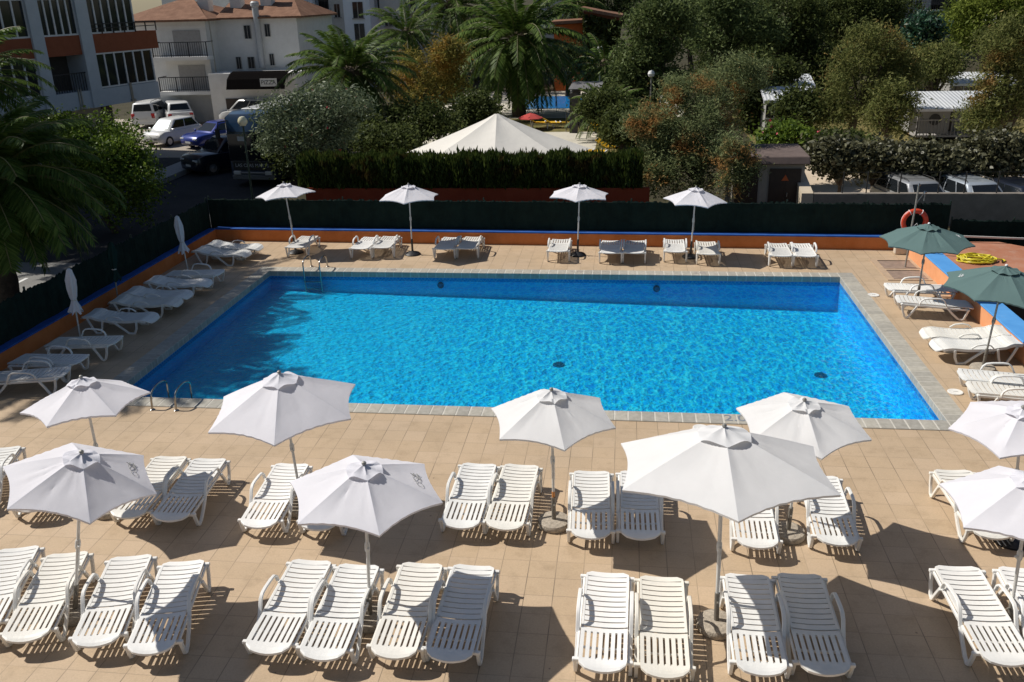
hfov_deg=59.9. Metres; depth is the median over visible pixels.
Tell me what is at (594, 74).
palm tree
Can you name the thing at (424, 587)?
sun lounger
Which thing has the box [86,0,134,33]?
window
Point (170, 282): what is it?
wavy lounger
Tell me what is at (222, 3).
apartment tower
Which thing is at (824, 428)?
sun umbrella
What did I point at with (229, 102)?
garage door
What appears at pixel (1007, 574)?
sun lounger
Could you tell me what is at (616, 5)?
dark tree
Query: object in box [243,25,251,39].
window
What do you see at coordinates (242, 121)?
street lamp
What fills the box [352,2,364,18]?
window
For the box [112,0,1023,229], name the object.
ground
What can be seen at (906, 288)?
sun lounger
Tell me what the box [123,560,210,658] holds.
sun lounger
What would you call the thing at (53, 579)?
sun lounger
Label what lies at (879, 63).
tamarisk
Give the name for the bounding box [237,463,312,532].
sun lounger
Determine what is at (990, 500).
sun umbrella
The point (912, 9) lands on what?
dark tree
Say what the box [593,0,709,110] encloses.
dark tree
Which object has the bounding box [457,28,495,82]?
dark shrub
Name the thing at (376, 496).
sun umbrella
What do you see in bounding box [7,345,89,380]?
sun lounger
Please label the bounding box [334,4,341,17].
window
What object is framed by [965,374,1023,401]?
sun lounger
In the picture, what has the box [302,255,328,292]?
pool ladder
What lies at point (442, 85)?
dark shrub
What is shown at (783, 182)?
door
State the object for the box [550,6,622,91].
orange building
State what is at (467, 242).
sun lounger
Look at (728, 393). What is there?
pool floor
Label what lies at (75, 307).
closed umbrella
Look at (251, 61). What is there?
window
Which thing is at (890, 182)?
parked car
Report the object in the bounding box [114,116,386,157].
forecourt
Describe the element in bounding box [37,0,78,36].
window
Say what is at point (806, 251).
sun lounger
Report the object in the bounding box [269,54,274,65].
window
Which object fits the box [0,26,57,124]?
palm tree
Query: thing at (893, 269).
shower tray
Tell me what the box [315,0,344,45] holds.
apartment tower
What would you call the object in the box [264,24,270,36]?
window
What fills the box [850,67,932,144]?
tamarisk
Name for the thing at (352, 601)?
sun lounger
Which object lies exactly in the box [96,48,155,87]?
window
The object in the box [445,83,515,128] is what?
dark shrub
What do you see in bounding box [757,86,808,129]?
mobile home
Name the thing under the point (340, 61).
palm tree
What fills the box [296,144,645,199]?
hedge
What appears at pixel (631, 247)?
sun lounger
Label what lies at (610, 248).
sun lounger
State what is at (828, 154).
mulberry tree
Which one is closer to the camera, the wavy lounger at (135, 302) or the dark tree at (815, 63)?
the wavy lounger at (135, 302)
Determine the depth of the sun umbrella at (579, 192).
27.38 m
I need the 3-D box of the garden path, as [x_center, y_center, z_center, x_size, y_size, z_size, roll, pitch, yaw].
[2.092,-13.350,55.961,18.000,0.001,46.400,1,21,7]
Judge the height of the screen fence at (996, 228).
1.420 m
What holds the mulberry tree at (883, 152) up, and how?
on the parking lot
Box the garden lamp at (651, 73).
[648,70,654,107]
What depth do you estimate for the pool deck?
13.72 m
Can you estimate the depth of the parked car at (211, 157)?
44.01 m
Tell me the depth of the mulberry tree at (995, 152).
36.24 m
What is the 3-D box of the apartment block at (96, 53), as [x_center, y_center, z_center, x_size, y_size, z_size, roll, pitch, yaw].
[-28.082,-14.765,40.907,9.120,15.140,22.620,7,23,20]
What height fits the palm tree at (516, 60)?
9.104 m
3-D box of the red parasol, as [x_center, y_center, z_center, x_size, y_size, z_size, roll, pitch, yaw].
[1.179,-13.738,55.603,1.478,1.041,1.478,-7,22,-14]
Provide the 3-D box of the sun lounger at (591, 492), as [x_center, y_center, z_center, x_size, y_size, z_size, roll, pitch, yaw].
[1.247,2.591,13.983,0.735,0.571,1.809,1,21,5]
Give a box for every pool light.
[437,282,443,287]
[653,285,659,291]
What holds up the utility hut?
on the ground at (125, 108)
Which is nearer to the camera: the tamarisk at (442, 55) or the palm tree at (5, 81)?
the palm tree at (5, 81)
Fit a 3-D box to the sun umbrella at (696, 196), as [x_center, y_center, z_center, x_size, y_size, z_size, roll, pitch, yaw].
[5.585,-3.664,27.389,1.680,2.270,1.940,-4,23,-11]
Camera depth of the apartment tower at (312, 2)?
83.48 m
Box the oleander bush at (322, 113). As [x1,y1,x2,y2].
[239,71,381,176]
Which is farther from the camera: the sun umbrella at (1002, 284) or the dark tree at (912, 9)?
the dark tree at (912, 9)
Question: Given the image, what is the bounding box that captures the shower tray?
[869,259,932,280]
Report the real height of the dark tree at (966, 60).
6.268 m
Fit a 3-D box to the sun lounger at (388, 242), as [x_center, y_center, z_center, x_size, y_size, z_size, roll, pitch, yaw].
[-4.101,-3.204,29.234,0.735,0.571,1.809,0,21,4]
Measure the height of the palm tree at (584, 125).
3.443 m
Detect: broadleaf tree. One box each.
[896,3,959,90]
[931,0,1023,70]
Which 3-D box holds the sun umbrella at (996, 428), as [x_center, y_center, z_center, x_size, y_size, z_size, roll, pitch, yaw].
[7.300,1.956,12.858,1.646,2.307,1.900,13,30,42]
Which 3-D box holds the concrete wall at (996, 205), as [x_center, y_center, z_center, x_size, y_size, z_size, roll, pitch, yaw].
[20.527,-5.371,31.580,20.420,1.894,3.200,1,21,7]
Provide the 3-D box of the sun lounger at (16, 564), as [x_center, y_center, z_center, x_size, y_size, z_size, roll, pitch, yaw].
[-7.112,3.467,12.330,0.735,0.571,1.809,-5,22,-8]
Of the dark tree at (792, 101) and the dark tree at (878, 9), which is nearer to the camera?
the dark tree at (792, 101)
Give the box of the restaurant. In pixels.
[208,70,307,119]
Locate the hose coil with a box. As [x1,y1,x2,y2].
[956,252,1005,263]
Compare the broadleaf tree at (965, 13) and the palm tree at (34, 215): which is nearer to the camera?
the palm tree at (34, 215)
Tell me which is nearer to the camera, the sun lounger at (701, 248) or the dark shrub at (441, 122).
the sun lounger at (701, 248)
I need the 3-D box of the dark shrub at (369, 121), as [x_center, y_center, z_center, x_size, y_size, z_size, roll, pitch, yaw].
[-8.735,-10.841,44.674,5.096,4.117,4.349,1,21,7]
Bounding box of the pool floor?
[144,290,906,418]
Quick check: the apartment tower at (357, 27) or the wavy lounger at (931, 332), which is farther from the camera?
the apartment tower at (357, 27)
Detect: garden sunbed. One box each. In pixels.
[531,120,556,127]
[542,118,569,128]
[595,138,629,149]
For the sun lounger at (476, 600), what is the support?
on the pool deck
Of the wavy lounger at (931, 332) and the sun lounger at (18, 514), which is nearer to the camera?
the sun lounger at (18, 514)
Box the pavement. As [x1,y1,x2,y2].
[136,161,192,183]
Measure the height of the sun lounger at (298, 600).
0.571 m
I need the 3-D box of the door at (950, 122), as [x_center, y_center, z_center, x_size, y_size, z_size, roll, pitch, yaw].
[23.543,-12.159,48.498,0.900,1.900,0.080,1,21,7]
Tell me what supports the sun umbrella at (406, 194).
on the pool deck
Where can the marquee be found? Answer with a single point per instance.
(498, 131)
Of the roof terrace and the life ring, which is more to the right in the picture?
the roof terrace
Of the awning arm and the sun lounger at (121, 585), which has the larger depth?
the awning arm
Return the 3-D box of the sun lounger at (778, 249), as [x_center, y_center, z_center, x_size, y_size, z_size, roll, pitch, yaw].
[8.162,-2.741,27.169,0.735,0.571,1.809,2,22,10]
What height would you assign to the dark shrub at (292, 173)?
3.178 m
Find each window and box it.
[0,0,29,39]
[0,59,41,100]
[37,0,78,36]
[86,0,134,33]
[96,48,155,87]
[235,57,241,69]
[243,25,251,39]
[247,57,255,68]
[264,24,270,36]
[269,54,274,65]
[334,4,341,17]
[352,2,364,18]
[354,24,364,40]
[384,14,393,26]
[764,105,781,118]
[955,86,970,90]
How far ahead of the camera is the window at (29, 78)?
42.23 m
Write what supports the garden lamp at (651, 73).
on the ground at (125, 108)
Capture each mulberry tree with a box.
[800,128,873,191]
[836,131,912,188]
[888,128,977,182]
[954,121,1023,179]
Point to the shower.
(918, 185)
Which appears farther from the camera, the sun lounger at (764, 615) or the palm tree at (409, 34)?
the palm tree at (409, 34)
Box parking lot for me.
[805,164,1023,226]
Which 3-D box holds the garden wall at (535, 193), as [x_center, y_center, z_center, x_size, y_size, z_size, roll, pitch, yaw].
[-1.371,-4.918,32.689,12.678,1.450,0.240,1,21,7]
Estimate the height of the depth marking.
0.003 m
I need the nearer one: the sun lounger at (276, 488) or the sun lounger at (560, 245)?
the sun lounger at (276, 488)
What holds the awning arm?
attached to the roof terrace
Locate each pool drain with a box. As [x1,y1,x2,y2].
[553,362,564,366]
[814,372,826,377]
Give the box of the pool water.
[137,277,911,411]
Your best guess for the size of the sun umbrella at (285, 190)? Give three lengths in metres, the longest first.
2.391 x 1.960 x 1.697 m
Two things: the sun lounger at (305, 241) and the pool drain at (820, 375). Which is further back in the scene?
the sun lounger at (305, 241)
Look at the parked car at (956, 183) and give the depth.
35.17 m
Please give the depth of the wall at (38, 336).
24.12 m
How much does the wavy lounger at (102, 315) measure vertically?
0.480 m
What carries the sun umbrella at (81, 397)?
on the pool deck
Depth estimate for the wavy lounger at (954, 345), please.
19.54 m
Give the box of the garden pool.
[528,96,568,108]
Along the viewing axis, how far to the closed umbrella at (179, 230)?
26.45 m
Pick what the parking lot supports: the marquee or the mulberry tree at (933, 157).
the mulberry tree at (933, 157)
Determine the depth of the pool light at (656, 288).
26.21 m
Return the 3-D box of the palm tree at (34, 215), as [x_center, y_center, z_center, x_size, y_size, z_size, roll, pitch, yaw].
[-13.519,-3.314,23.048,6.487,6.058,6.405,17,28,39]
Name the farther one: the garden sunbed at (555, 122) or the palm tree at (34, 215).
the garden sunbed at (555, 122)
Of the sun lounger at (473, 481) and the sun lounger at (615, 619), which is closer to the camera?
the sun lounger at (615, 619)
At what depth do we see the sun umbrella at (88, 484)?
11.20 m
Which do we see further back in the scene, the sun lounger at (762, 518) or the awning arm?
the awning arm
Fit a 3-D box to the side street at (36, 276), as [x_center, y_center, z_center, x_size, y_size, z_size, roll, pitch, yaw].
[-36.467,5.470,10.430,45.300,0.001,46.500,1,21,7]
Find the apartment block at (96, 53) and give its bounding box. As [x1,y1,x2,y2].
[0,0,159,164]
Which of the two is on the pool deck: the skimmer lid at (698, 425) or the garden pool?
the skimmer lid at (698, 425)
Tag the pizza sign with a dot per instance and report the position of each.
(265, 82)
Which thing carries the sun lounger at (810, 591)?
on the pool deck
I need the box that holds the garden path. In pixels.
[415,91,683,148]
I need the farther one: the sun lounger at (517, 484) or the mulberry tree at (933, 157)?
the mulberry tree at (933, 157)
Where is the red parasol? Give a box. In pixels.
[518,113,542,123]
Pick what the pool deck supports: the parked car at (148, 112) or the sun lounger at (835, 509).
the sun lounger at (835, 509)
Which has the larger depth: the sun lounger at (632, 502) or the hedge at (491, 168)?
the hedge at (491, 168)
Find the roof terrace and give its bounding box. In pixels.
[943,242,1023,320]
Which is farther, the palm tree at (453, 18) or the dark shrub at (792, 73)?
the palm tree at (453, 18)
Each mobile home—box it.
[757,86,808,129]
[777,74,815,87]
[897,91,1003,136]
[939,71,1015,94]
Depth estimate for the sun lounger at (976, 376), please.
17.94 m
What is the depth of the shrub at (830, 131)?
41.68 m
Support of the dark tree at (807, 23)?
on the ground at (125, 108)
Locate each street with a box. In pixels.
[15,158,291,262]
[16,262,79,291]
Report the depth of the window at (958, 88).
56.98 m
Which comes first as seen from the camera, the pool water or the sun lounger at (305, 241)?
the pool water
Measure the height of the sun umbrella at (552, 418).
2.413 m
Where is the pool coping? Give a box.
[112,267,962,430]
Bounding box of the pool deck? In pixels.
[0,241,1023,681]
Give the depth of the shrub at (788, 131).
40.63 m
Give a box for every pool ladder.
[150,380,192,411]
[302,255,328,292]
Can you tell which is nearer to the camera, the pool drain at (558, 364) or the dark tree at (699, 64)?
the pool drain at (558, 364)
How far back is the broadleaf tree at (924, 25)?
55.44 m
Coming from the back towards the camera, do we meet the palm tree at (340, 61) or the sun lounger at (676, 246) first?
the palm tree at (340, 61)
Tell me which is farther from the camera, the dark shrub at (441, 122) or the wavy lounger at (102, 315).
the dark shrub at (441, 122)
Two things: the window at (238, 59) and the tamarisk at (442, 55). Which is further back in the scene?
the window at (238, 59)
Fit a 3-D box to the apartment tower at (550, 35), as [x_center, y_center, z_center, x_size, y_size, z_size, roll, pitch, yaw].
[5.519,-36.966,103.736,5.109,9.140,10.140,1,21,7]
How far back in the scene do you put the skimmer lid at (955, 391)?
18.12 m
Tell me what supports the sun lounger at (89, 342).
on the pool deck
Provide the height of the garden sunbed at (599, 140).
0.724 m
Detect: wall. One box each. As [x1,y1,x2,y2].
[0,228,216,370]
[133,276,938,419]
[215,226,893,249]
[306,187,649,202]
[796,171,1023,225]
[908,251,1023,364]
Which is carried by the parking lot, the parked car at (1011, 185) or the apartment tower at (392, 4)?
the parked car at (1011, 185)
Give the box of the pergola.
[569,81,602,132]
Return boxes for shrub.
[254,119,335,185]
[321,89,389,152]
[340,115,436,153]
[372,91,467,146]
[414,62,470,106]
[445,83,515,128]
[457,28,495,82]
[542,36,586,95]
[566,77,651,143]
[745,112,822,150]
[767,51,811,85]
[805,120,887,151]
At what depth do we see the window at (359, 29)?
83.45 m
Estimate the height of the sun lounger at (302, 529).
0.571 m
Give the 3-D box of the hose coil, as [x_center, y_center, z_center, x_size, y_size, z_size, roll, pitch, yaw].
[13.250,-2.337,25.124,1.319,0.166,0.912,1,21,7]
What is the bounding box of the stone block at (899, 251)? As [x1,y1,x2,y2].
[893,248,906,254]
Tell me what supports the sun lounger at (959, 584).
on the pool deck
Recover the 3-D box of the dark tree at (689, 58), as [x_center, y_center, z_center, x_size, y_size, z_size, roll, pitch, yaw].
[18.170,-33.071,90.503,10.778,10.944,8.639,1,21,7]
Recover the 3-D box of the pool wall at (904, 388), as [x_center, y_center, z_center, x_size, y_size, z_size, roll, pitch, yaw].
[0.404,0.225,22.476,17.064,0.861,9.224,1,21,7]
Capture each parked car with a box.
[131,98,164,125]
[142,115,201,146]
[164,99,194,118]
[180,119,225,146]
[180,133,230,174]
[219,98,270,118]
[870,171,944,191]
[935,171,1002,191]
[990,177,1023,191]
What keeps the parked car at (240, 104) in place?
on the forecourt
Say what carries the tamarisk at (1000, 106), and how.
on the ground at (125, 108)
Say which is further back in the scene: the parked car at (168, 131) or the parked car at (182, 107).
the parked car at (182, 107)
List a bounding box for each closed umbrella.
[65,268,83,336]
[106,242,127,309]
[174,216,197,278]
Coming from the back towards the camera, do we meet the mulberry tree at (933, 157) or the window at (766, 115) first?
the window at (766, 115)
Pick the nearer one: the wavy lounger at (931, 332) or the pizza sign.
the wavy lounger at (931, 332)
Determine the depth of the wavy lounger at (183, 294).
24.63 m
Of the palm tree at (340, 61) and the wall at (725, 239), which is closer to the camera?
the wall at (725, 239)
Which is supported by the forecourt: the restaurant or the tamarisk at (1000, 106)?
the restaurant
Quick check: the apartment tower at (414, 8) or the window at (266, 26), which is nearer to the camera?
the window at (266, 26)
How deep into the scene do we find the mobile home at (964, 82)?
57.12 m
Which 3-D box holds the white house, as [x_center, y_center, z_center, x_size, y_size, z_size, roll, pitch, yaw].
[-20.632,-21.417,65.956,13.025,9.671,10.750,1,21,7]
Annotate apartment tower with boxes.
[161,0,228,6]
[306,0,318,5]
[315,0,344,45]
[343,0,381,86]
[374,0,410,83]
[408,0,458,77]
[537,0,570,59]
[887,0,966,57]
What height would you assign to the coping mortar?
0.267 m
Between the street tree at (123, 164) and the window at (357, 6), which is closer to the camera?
the street tree at (123, 164)
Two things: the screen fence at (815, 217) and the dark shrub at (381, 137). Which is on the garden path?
the dark shrub at (381, 137)
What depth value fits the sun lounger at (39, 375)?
19.29 m
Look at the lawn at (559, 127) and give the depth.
53.99 m
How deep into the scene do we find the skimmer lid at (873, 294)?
23.93 m
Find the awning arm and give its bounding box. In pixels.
[964,235,1023,239]
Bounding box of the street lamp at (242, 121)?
[238,116,253,199]
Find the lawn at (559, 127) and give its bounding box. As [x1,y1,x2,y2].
[447,115,1023,164]
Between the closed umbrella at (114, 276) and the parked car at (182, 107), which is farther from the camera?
the parked car at (182, 107)
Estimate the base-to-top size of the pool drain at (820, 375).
0.042 m
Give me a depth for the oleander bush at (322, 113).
36.09 m
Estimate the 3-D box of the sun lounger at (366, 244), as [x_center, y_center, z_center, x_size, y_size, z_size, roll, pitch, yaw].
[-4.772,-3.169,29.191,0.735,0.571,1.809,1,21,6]
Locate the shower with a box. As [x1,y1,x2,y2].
[904,183,926,266]
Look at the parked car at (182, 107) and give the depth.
60.97 m
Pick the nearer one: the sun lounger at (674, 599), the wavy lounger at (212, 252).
the sun lounger at (674, 599)
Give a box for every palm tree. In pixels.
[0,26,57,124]
[0,96,127,302]
[274,20,418,150]
[358,0,448,95]
[396,0,489,92]
[444,0,595,116]
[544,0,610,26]
[557,33,632,96]
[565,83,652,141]
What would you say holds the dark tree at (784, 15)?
on the ground at (125, 108)
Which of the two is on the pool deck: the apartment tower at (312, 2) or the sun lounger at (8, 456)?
the sun lounger at (8, 456)
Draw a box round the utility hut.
[725,144,809,202]
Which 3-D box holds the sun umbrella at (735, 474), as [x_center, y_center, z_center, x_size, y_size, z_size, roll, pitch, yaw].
[2.637,2.394,11.265,2.494,2.884,2.880,0,16,6]
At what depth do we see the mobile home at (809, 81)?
56.57 m
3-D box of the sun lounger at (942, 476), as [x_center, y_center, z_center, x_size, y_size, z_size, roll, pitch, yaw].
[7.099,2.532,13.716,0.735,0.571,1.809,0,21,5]
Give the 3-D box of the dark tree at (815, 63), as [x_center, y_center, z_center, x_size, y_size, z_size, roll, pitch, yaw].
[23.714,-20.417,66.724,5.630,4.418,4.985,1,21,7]
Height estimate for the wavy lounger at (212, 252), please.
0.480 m
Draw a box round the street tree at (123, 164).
[23,104,177,233]
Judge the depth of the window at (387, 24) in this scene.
85.81 m
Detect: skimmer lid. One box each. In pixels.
[693,424,705,427]
[868,293,878,296]
[947,389,962,394]
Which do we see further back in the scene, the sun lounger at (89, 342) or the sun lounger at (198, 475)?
the sun lounger at (89, 342)
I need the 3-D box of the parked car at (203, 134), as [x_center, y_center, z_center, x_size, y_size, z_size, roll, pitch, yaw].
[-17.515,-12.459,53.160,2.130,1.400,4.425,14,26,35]
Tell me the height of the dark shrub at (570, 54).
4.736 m
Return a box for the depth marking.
[724,415,744,420]
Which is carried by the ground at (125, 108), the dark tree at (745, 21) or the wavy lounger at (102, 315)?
the dark tree at (745, 21)
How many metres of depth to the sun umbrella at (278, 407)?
13.37 m
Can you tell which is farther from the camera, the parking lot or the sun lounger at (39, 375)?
the parking lot
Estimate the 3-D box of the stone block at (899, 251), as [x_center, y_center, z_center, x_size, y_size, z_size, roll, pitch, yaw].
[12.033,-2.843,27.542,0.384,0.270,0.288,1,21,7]
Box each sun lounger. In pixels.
[0,360,70,394]
[0,446,26,502]
[0,545,45,630]
[0,551,94,646]
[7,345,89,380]
[12,511,36,517]
[44,328,122,360]
[68,554,157,651]
[108,456,190,522]
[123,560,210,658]
[150,458,230,525]
[164,263,224,288]
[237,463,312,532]
[242,559,336,657]
[285,235,319,256]
[296,520,347,535]
[296,563,384,663]
[349,236,380,258]
[366,562,447,661]
[371,235,401,257]
[422,564,499,665]
[432,236,462,258]
[438,463,500,533]
[455,235,484,258]
[483,464,542,535]
[546,238,571,261]
[566,470,615,543]
[572,571,634,675]
[598,239,622,262]
[615,471,665,543]
[622,239,646,262]
[634,575,695,681]
[663,238,687,261]
[694,240,720,264]
[719,573,792,678]
[729,506,782,553]
[764,242,794,266]
[771,573,855,677]
[788,242,818,266]
[796,476,862,550]
[884,276,957,304]
[895,290,973,320]
[928,565,1023,667]
[929,469,1014,542]
[957,362,1023,399]
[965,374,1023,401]
[991,566,1023,638]
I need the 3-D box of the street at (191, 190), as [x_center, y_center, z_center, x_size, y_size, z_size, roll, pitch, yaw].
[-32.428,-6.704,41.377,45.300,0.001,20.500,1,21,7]
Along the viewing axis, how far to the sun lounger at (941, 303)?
22.15 m
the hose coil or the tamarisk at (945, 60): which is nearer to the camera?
the hose coil
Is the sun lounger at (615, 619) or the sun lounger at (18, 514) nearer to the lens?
the sun lounger at (615, 619)
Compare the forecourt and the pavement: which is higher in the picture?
the forecourt
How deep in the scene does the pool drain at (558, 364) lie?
22.05 m
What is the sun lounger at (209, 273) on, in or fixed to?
on the pool deck
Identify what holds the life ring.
attached to the screen fence at (815, 217)
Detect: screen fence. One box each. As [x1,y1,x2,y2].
[0,198,210,345]
[207,196,951,233]
[949,216,1023,245]
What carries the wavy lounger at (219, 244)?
on the pool deck
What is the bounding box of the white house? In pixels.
[133,0,337,121]
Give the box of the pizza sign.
[260,78,276,86]
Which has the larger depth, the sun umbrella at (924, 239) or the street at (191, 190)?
the street at (191, 190)
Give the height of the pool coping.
0.172 m
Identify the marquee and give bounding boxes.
[410,114,589,154]
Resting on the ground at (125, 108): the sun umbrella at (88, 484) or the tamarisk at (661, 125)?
the tamarisk at (661, 125)
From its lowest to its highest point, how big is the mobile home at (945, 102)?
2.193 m
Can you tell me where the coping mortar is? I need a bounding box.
[117,267,960,430]
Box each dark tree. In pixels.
[583,0,644,29]
[583,91,644,152]
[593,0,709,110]
[646,0,727,68]
[675,0,797,89]
[686,44,767,84]
[721,39,790,133]
[750,0,833,66]
[751,0,839,72]
[757,77,836,131]
[796,38,865,97]
[818,0,918,89]
[827,0,926,73]
[932,5,978,71]
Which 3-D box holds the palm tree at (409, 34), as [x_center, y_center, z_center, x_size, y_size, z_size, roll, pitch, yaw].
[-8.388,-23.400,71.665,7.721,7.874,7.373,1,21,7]
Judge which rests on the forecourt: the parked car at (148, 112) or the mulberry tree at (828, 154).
the parked car at (148, 112)
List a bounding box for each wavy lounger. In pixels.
[81,308,159,333]
[108,293,183,317]
[121,285,193,309]
[143,274,212,297]
[191,245,251,265]
[206,240,263,259]
[919,323,1011,353]
[929,333,1023,363]
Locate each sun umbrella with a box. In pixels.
[3,443,156,626]
[20,375,150,519]
[208,370,354,517]
[256,181,315,254]
[290,455,442,633]
[379,183,437,256]
[491,387,615,533]
[550,182,607,256]
[621,423,840,639]
[663,186,726,258]
[736,392,871,544]
[879,222,974,307]
[939,466,1023,645]
[943,264,1023,374]
[948,401,1023,550]
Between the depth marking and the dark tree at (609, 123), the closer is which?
the depth marking
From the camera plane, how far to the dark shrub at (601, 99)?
48.06 m
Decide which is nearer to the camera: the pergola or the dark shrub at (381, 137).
the dark shrub at (381, 137)
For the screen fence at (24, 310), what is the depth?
24.37 m
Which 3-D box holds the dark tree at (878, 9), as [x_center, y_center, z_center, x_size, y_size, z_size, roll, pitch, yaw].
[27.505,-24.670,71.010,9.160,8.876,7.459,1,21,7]
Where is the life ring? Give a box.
[901,205,928,227]
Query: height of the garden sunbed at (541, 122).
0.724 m
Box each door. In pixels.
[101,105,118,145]
[226,98,246,109]
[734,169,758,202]
[767,168,801,202]
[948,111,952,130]
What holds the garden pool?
on the garden path
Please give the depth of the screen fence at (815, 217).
29.34 m
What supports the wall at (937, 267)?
on the ground at (125, 108)
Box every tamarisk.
[379,25,477,114]
[614,44,782,202]
[801,10,935,131]
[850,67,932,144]
[907,33,975,90]
[936,2,1023,138]
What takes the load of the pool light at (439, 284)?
attached to the pool wall at (904, 388)
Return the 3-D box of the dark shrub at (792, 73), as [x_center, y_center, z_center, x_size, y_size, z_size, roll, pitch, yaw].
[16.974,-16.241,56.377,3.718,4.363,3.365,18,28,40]
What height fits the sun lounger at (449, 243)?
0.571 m
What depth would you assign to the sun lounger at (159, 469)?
14.81 m
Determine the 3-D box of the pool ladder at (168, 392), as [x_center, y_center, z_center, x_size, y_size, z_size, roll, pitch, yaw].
[-7.126,1.425,18.696,0.630,1.143,0.796,1,21,7]
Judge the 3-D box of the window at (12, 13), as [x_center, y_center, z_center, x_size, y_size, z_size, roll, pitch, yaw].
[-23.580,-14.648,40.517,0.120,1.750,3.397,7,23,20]

